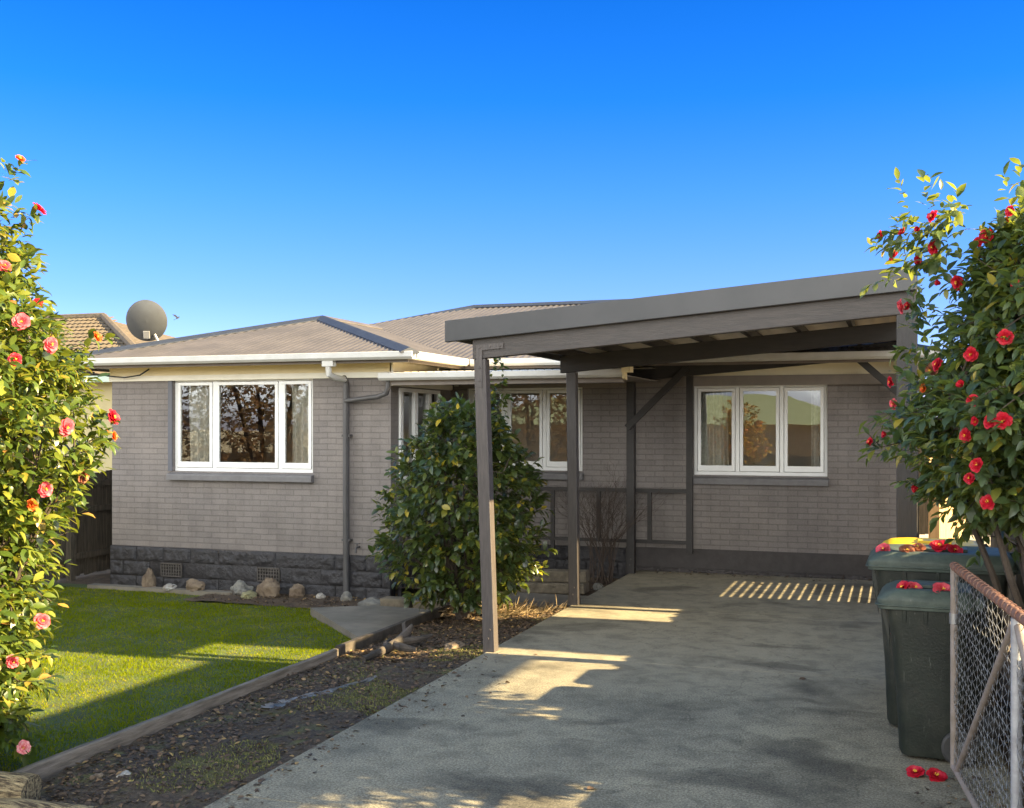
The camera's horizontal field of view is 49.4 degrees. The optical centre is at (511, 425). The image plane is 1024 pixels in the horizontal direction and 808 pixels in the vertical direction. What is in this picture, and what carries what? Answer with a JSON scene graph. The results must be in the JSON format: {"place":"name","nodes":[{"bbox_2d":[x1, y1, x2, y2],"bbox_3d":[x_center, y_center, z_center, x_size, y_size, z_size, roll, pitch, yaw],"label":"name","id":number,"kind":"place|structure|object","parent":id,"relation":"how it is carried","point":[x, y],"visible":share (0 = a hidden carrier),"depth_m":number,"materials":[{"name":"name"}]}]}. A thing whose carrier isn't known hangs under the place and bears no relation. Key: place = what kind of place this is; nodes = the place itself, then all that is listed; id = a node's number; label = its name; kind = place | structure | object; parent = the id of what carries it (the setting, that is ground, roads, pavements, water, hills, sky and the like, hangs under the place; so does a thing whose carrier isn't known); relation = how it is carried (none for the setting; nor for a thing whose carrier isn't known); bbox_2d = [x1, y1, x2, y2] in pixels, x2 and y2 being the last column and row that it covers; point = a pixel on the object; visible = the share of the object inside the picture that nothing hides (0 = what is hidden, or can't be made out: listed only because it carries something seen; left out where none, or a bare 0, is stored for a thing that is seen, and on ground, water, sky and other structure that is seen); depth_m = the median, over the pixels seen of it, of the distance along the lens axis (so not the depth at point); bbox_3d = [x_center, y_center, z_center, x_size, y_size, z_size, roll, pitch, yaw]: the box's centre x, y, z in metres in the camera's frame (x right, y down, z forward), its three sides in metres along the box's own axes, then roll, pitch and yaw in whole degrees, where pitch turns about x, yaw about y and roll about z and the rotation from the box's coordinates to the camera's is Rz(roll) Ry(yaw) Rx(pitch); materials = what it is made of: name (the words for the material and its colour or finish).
{"place":"outdoors","nodes":[
{"label":"outdoors","id":0,"kind":"place"},
{"bbox_2d":[45,569,109,584],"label":"side ground","id":1,"kind":"structure","parent":0,"point":[101,577],"depth_m":17.00,"materials":[{"name":"grey concrete"}]},
{"bbox_2d":[2,470,111,580],"bbox_3d":[-7.453,1.555,14.751,0.170,1.690,19.000,0,0,19],"label":"paling fence","id":2,"kind":"object","parent":1,"relation":"on","point":[86,548],"visible":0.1,"depth_m":17.40,"materials":[{"name":"brown wood"}]},
{"bbox_2d":[87,583,232,595],"bbox_3d":[-4.914,2.388,15.607,2.400,0.225,0.160,0,0,19],"label":"mowing strip","id":3,"kind":"object","parent":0,"point":[181,591],"visible":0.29,"depth_m":15.56,"materials":[{"name":"concrete"}]},
{"bbox_2d":[142,568,155,586],"bbox_3d":[-5.132,2.153,15.745,0.200,0.288,0.142,0,0,-38],"label":"rock","id":4,"kind":"object","parent":3,"relation":"on","point":[148,578],"visible":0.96,"depth_m":15.70,"materials":[{"name":"beige stone"}]},
{"bbox_2d":[162,583,176,590],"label":"rock","id":5,"kind":"object","parent":3,"relation":"on","point":[169,586],"visible":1,"depth_m":15.47,"materials":[{"name":"white stone"}]},
{"bbox_2d":[186,578,205,591],"bbox_3d":[-4.386,2.205,15.437,0.307,0.170,0.210,0,0,27],"label":"rock","id":6,"kind":"object","parent":3,"relation":"on","point":[192,585],"visible":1,"depth_m":15.37,"materials":[{"name":"beige stone"}]},
{"bbox_2d":[0,583,350,771],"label":"lawn","id":7,"kind":"structure","parent":0,"point":[188,692],"depth_m":10.74,"materials":[{"name":"green plant"}]},
{"bbox_2d":[0,155,120,766],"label":"camellia tree","id":8,"kind":"object","parent":7,"relation":"on","point":[26,526],"visible":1,"depth_m":6.92,"materials":[{"name":"green plant"}]},
{"bbox_2d":[13,648,337,778],"bbox_3d":[-2.514,2.171,8.093,0.062,0.158,5.050,0,0,20],"label":"timber edging","id":9,"kind":"object","parent":7,"relation":"on","point":[53,765],"visible":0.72,"depth_m":7.97,"materials":[{"name":"wood"}]},
{"bbox_2d":[38,606,567,807],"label":"garden bed","id":10,"kind":"object","parent":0,"point":[297,750],"visible":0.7,"depth_m":7.67,"materials":[{"name":"brown soil"}]},
{"bbox_2d":[0,771,41,799],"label":"split log","id":11,"kind":"object","parent":10,"relation":"on","point":[20,785],"visible":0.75,"depth_m":6.29,"materials":[{"name":"brown wood"}]},
{"bbox_2d":[0,798,96,807],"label":"split log","id":12,"kind":"object","parent":10,"relation":"on","point":[17,803],"visible":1,"depth_m":6.12,"materials":[{"name":"brown wood"}]},
{"bbox_2d":[89,773,104,779],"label":"rock","id":13,"kind":"object","parent":10,"relation":"on","point":[99,775],"visible":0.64,"depth_m":6.79,"materials":[{"name":"grey stone"}]},
{"bbox_2d":[116,770,130,776],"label":"rock","id":14,"kind":"object","parent":10,"relation":"on","point":[126,772],"visible":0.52,"depth_m":6.79,"materials":[{"name":"white stone"}]},
{"bbox_2d":[125,635,483,793],"bbox_3d":[-1.510,2.110,8.482,1.404,0.156,5.853,0,0,19],"label":"moss","id":15,"kind":"object","parent":10,"relation":"on","point":[331,705],"visible":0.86,"depth_m":7.37,"materials":[{"name":"green plant"}]},
{"bbox_2d":[260,675,375,709],"bbox_3d":[-1.500,2.129,8.887,0.216,0.052,1.235,0,0,41],"label":"plastic sheet","id":16,"kind":"object","parent":10,"relation":"on","point":[270,705],"visible":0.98,"depth_m":8.76,"materials":[{"name":"grey plastic"}]},
{"bbox_2d":[335,603,453,655],"bbox_3d":[-1.144,2.164,11.868,0.063,0.172,2.881,0,0,20],"label":"timber edging","id":17,"kind":"object","parent":10,"relation":"on","point":[360,642],"visible":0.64,"depth_m":11.38,"materials":[{"name":"wood"}]},
{"bbox_2d":[362,620,432,660],"bbox_3d":[-1.128,2.019,10.504,0.509,0.242,0.937,0,0,19],"label":"driftwood","id":18,"kind":"object","parent":10,"relation":"on","point":[403,641],"visible":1,"depth_m":10.50,"materials":[{"name":"wood"}]},
{"bbox_2d":[444,641,464,650],"bbox_3d":[-0.554,2.072,10.494,0.164,0.086,0.287,0,0,27],"label":"rock","id":19,"kind":"object","parent":10,"relation":"on","point":[455,644],"visible":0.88,"depth_m":10.44,"materials":[{"name":"beige stone"}]},
{"bbox_2d":[365,358,557,619],"bbox_3d":[-0.549,0.599,12.398,2.176,3.167,2.186,0,0,19],"label":"camellia shrub","id":20,"kind":"object","parent":10,"relation":"on","point":[458,585],"visible":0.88,"depth_m":11.97,"materials":[{"name":"green plant"}]},
{"bbox_2d":[438,597,576,617],"bbox_3d":[-0.019,2.091,12.722,1.658,0.389,1.287,0,0,19],"label":"straw","id":21,"kind":"object","parent":10,"relation":"on","point":[526,609],"visible":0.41,"depth_m":12.62,"materials":[{"name":"beige plant"}]},
{"bbox_2d":[184,590,448,608],"bbox_3d":[-2.343,2.301,14.473,3.900,0.060,0.900,0,0,19],"label":"plinth bed","id":22,"kind":"object","parent":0,"point":[282,598],"visible":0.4,"depth_m":14.59,"materials":[{"name":"soil"}]},
{"bbox_2d":[230,580,253,595],"bbox_3d":[-3.663,2.209,15.140,0.315,0.226,0.256,0,0,-30],"label":"rock","id":23,"kind":"object","parent":22,"relation":"on","point":[238,587],"visible":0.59,"depth_m":15.08,"materials":[{"name":"grey stone"}]},
{"bbox_2d":[241,590,256,598],"bbox_3d":[-3.520,2.262,14.925,0.222,0.109,0.324,0,0,3],"label":"rock","id":24,"kind":"object","parent":22,"relation":"on","point":[248,594],"visible":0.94,"depth_m":14.82,"materials":[{"name":"stone"}]},
{"bbox_2d":[256,577,279,597],"bbox_3d":[-3.267,2.191,15.055,0.266,0.270,0.386,0,0,-45],"label":"rock","id":25,"kind":"object","parent":22,"relation":"on","point":[267,586],"visible":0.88,"depth_m":14.95,"materials":[{"name":"beige stone"}]},
{"bbox_2d":[289,584,304,597],"bbox_3d":[-2.887,2.219,14.971,0.200,0.186,0.186,0,0,5],"label":"rock","id":26,"kind":"object","parent":22,"relation":"on","point":[296,590],"visible":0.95,"depth_m":14.90,"materials":[{"name":"brown stone"}]},
{"bbox_2d":[316,593,325,598],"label":"rock","id":27,"kind":"object","parent":22,"relation":"on","point":[320,595],"visible":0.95,"depth_m":14.75,"materials":[{"name":"white stone"}]},
{"bbox_2d":[340,591,352,600],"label":"rock","id":28,"kind":"object","parent":22,"relation":"on","point":[346,595],"visible":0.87,"depth_m":14.62,"materials":[{"name":"grey stone"}]},
{"bbox_2d":[357,597,379,605],"bbox_3d":[-1.744,2.253,14.064,0.449,0.174,0.296,0,0,-14],"label":"rock","id":29,"kind":"object","parent":22,"relation":"on","point":[371,601],"visible":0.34,"depth_m":13.98,"materials":[{"name":"grey stone"}]},
{"bbox_2d":[380,596,412,607],"bbox_3d":[-1.414,2.185,13.738,0.400,0.130,0.180,-2,0,22],"label":"stone block","id":30,"kind":"object","parent":22,"relation":"on","point":[394,601],"depth_m":13.67,"materials":[{"name":"stone"}]},
{"bbox_2d":[413,598,443,608],"bbox_3d":[-1.014,2.190,13.642,0.380,0.120,0.180,-2,1,16],"label":"stone block","id":31,"kind":"object","parent":22,"relation":"on","point":[419,604],"depth_m":13.58,"materials":[{"name":"stone"}]},
{"bbox_2d":[39,570,1023,807],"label":"leaf litter","id":32,"kind":"object","parent":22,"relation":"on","point":[370,648],"visible":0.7,"depth_m":8.32,"materials":[{"name":"brown plant"}]},
{"bbox_2d":[310,605,429,639],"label":"path","id":33,"kind":"structure","parent":0,"point":[353,622],"depth_m":12.92,"materials":[{"name":"concrete"}]},
{"bbox_2d":[398,576,617,595],"bbox_3d":[0.102,2.178,15.362,2.860,0.036,1.860,0,0,19],"label":"porch bed","id":34,"kind":"object","parent":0,"point":[591,587],"visible":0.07,"depth_m":15.00,"materials":[{"name":"soil"}]},
{"bbox_2d":[517,581,588,593],"bbox_3d":[0.517,2.103,14.487,0.950,0.135,0.240,-2,0,19],"label":"stone block","id":35,"kind":"object","parent":34,"relation":"on","point":[550,587],"depth_m":14.38,"materials":[{"name":"stone"}]},
{"bbox_2d":[525,569,589,582],"bbox_3d":[0.577,1.955,14.508,0.850,0.150,0.200,-2,0,19],"label":"stone block","id":36,"kind":"object","parent":35,"relation":"on","point":[558,575],"depth_m":14.41,"materials":[{"name":"stone"}]},
{"bbox_2d":[593,583,603,590],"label":"rock","id":37,"kind":"object","parent":34,"relation":"on","point":[597,586],"visible":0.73,"depth_m":14.73,"materials":[{"name":"grey stone"}]},
{"bbox_2d":[545,462,673,584],"bbox_3d":[1.315,1.323,15.241,1.711,1.701,1.694,0,0,19],"label":"bare shrub","id":38,"kind":"object","parent":34,"relation":"on","point":[610,567],"visible":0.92,"depth_m":15.30,"materials":[{"name":"brown plant"}]},
{"bbox_2d":[0,0,1023,396],"label":"sky","id":39,"kind":"structure","parent":0,"point":[221,165],"materials":[{"name":"blue"}]},
{"bbox_2d":[30,534,1007,768],"bbox_3d":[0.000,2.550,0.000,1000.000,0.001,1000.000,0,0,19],"label":"ground","id":40,"kind":"structure","parent":0,"point":[920,536],"depth_m":19.07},
{"bbox_2d":[8,313,175,472],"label":"neighbour house","id":41,"kind":"structure","parent":40,"relation":"on","point":[81,325],"depth_m":26.11,"materials":[{"name":"tile"}]},
{"bbox_2d":[59,299,938,598],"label":"brick house","id":42,"kind":"structure","parent":40,"relation":"on","point":[255,505],"depth_m":15.51,"materials":[{"name":"grey brick"}]},
{"bbox_2d":[76,369,148,377],"bbox_3d":[-8.017,-1.020,17.807,6.699,0.681,0.534,0,0,37],"label":"service cable","id":43,"kind":"object","parent":42,"relation":"attached to","point":[92,373],"visible":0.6,"depth_m":16.01,"materials":[{"name":"rubber"}]},
{"bbox_2d":[126,300,166,340],"bbox_3d":[-5.640,-1.458,17.430,0.568,0.977,0.565,0,0,19],"label":"satellite dish","id":44,"kind":"object","parent":42,"relation":"attached to","point":[146,320],"visible":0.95,"depth_m":17.27,"materials":[{"name":"metal"}]},
{"bbox_2d":[188,385,221,467],"bbox_3d":[-4.442,0.230,16.051,0.580,1.640,0.099,0,0,19],"label":"curtain","id":45,"kind":"object","parent":42,"relation":"attached to","point":[199,409],"visible":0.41,"depth_m":16.07,"materials":[{"name":"fabric"}]},
{"bbox_2d":[166,379,313,482],"bbox_3d":[-3.789,0.055,15.599,2.330,1.440,0.230,0,0,19],"label":"window","id":46,"kind":"structure","parent":42,"relation":"in","point":[215,462],"depth_m":15.57,"materials":[{"name":"white paint"}]},
{"bbox_2d":[292,384,307,462],"bbox_3d":[-2.869,0.230,15.506,0.430,1.640,0.101,0,0,19],"label":"curtain","id":47,"kind":"object","parent":42,"relation":"attached to","point":[300,419],"visible":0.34,"depth_m":15.52,"materials":[{"name":"fabric"}]},
{"bbox_2d":[399,388,439,479],"bbox_3d":[-1.308,0.120,15.703,0.091,1.260,1.380,0,0,19],"label":"window","id":48,"kind":"structure","parent":42,"relation":"in","point":[427,394],"depth_m":15.48,"materials":[{"name":"white paint"}]},
{"bbox_2d":[469,387,583,479],"bbox_3d":[0.169,0.107,16.440,1.860,1.355,0.230,0,0,19],"label":"window","id":49,"kind":"structure","parent":42,"relation":"in","point":[544,393],"depth_m":16.36,"materials":[{"name":"white paint"}]},
{"bbox_2d":[535,376,692,554],"bbox_3d":[1.409,0.580,15.704,2.285,2.540,0.080,0,0,19],"label":"porch railing","id":50,"kind":"object","parent":42,"relation":"attached to","point":[688,491],"visible":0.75,"depth_m":15.36,"materials":[{"name":"wood"}]},
{"bbox_2d":[701,391,728,464],"bbox_3d":[2.846,0.265,15.737,0.450,1.570,0.102,0,0,19],"label":"curtain","id":51,"kind":"object","parent":42,"relation":"attached to","point":[714,433],"visible":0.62,"depth_m":15.73,"materials":[{"name":"fabric"}]},
{"bbox_2d":[693,385,828,485],"bbox_3d":[3.389,0.122,15.325,1.876,1.385,0.230,0,0,19],"label":"window","id":52,"kind":"structure","parent":42,"relation":"in","point":[737,466],"depth_m":15.29,"materials":[{"name":"white paint"}]},
{"bbox_2d":[811,391,822,472],"bbox_3d":[4.186,0.265,15.273,0.162,1.570,0.081,0,0,15],"label":"curtain","id":53,"kind":"object","parent":42,"relation":"attached to","point":[815,428],"visible":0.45,"depth_m":15.26,"materials":[{"name":"fabric"}]},
{"bbox_2d":[918,448,989,535],"bbox_3d":[11.915,1.265,20.300,8.634,1.870,0.170,0,0,19],"label":"paling fence","id":54,"kind":"object","parent":40,"relation":"on","point":[923,520],"visible":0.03,"depth_m":21.58,"materials":[{"name":"grey wood"}]},
{"bbox_2d":[478,592,586,606],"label":"footpath","id":55,"kind":"structure","parent":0,"point":[539,598],"depth_m":13.85,"materials":[{"name":"concrete"}]},
{"bbox_2d":[204,570,1010,807],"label":"driveway","id":56,"kind":"structure","parent":0,"point":[646,689],"depth_m":7.69,"materials":[{"name":"concrete"}]},
{"bbox_2d":[445,265,917,652],"bbox_3d":[2.286,0.397,12.347,4.060,3.347,6.010,0,0,19],"label":"carport","id":57,"kind":"object","parent":56,"relation":"on","point":[835,310],"visible":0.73,"depth_m":10.04,"materials":[{"name":"wood"}]},
{"bbox_2d":[906,765,925,777],"bbox_3d":[2.353,2.021,6.511,0.102,0.028,0.124,-34,18,-30],"label":"fallen flower","id":58,"kind":"object","parent":56,"relation":"on","point":[913,771],"visible":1,"depth_m":6.51,"materials":[{"name":"red plant"}]},
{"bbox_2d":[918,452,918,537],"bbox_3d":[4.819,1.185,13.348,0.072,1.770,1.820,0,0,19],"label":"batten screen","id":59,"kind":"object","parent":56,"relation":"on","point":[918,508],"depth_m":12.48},
{"bbox_2d":[875,580,984,766],"bbox_3d":[2.623,1.522,6.994,0.626,1.055,0.552,0,0,22],"label":"wheelie bin","id":60,"kind":"object","parent":56,"relation":"on","point":[916,624],"visible":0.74,"depth_m":6.79,"materials":[{"name":"plastic"}]},
{"bbox_2d":[896,581,909,588],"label":"fallen flower","id":61,"kind":"object","parent":60,"relation":"on","point":[904,584],"visible":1,"depth_m":6.88,"materials":[{"name":"red plant"}]},
{"bbox_2d":[908,581,922,588],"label":"fallen flower","id":62,"kind":"object","parent":60,"relation":"on","point":[916,585],"visible":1,"depth_m":6.87,"materials":[{"name":"pink plant"}]},
{"bbox_2d":[933,582,949,592],"bbox_3d":[2.623,0.993,6.775,0.137,0.033,0.121,-6,42,-4],"label":"fallen flower","id":63,"kind":"object","parent":60,"relation":"on","point":[939,587],"visible":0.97,"depth_m":6.78,"materials":[{"name":"pink plant"}]},
{"bbox_2d":[881,537,988,546],"bbox_3d":[3.167,1.454,8.354,0.802,1.190,0.594,0,0,19],"label":"wheelie bin","id":64,"kind":"object","parent":56,"relation":"on","point":[923,541],"visible":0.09,"depth_m":8.40,"materials":[{"name":"plastic"}]},
{"bbox_2d":[926,767,947,781],"bbox_3d":[2.459,2.016,6.448,0.130,0.030,0.107,4,35,-6],"label":"fallen flower","id":65,"kind":"object","parent":56,"relation":"on","point":[935,774],"visible":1,"depth_m":6.44,"materials":[{"name":"red plant"}]},
{"bbox_2d":[866,544,1020,738],"bbox_3d":[2.974,1.445,7.661,1.012,1.208,0.657,0,0,20],"label":"wheelie bin","id":66,"kind":"object","parent":56,"relation":"on","point":[894,563],"visible":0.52,"depth_m":7.38,"materials":[{"name":"plastic"}]},
{"bbox_2d":[875,543,889,551],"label":"fallen flower","id":67,"kind":"object","parent":66,"relation":"on","point":[883,547],"visible":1,"depth_m":7.61,"materials":[{"name":"pink plant"}]},
{"bbox_2d":[899,544,914,551],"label":"fallen flower","id":68,"kind":"object","parent":66,"relation":"on","point":[906,548],"visible":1,"depth_m":7.52,"materials":[{"name":"orange plant"}]},
{"bbox_2d":[911,543,925,551],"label":"fallen flower","id":69,"kind":"object","parent":66,"relation":"on","point":[919,547],"visible":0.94,"depth_m":7.57,"materials":[{"name":"orange plant"}]},
{"bbox_2d":[929,540,948,551],"bbox_3d":[2.898,0.812,7.555,0.137,0.031,0.112,-1,37,28],"label":"fallen flower","id":70,"kind":"object","parent":66,"relation":"on","point":[937,545],"visible":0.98,"depth_m":7.55,"materials":[{"name":"red plant"}]},
{"bbox_2d":[947,544,962,552],"bbox_3d":[2.969,0.828,7.452,0.116,0.031,0.106,28,47,21],"label":"fallen flower","id":71,"kind":"object","parent":66,"relation":"on","point":[955,548],"visible":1,"depth_m":7.45,"materials":[{"name":"red plant"}]},
{"bbox_2d":[949,562,1023,807],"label":"chain link gate","id":72,"kind":"structure","parent":56,"relation":"on","point":[1013,639],"depth_m":5.51,"materials":[{"name":"metal"}]},
{"bbox_2d":[988,545,1023,807],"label":"side verge","id":73,"kind":"structure","parent":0,"point":[1006,697],"depth_m":8.23,"materials":[{"name":"plant"}]},
{"bbox_2d":[856,157,1023,675],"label":"camellia tree","id":74,"kind":"object","parent":73,"relation":"on","point":[969,405],"visible":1,"depth_m":5.99,"materials":[{"name":"green plant"}]},
{"bbox_2d":[928,458,965,538],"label":"timber gate","id":75,"kind":"structure","parent":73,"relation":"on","point":[941,530],"depth_m":16.11,"materials":[{"name":"brown wood"}]},
{"bbox_2d":[990,529,1023,706],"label":"paling fence","id":76,"kind":"object","parent":73,"relation":"on","point":[1017,577],"visible":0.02,"depth_m":9.52,"materials":[{"name":"brown wood"}]}
]}

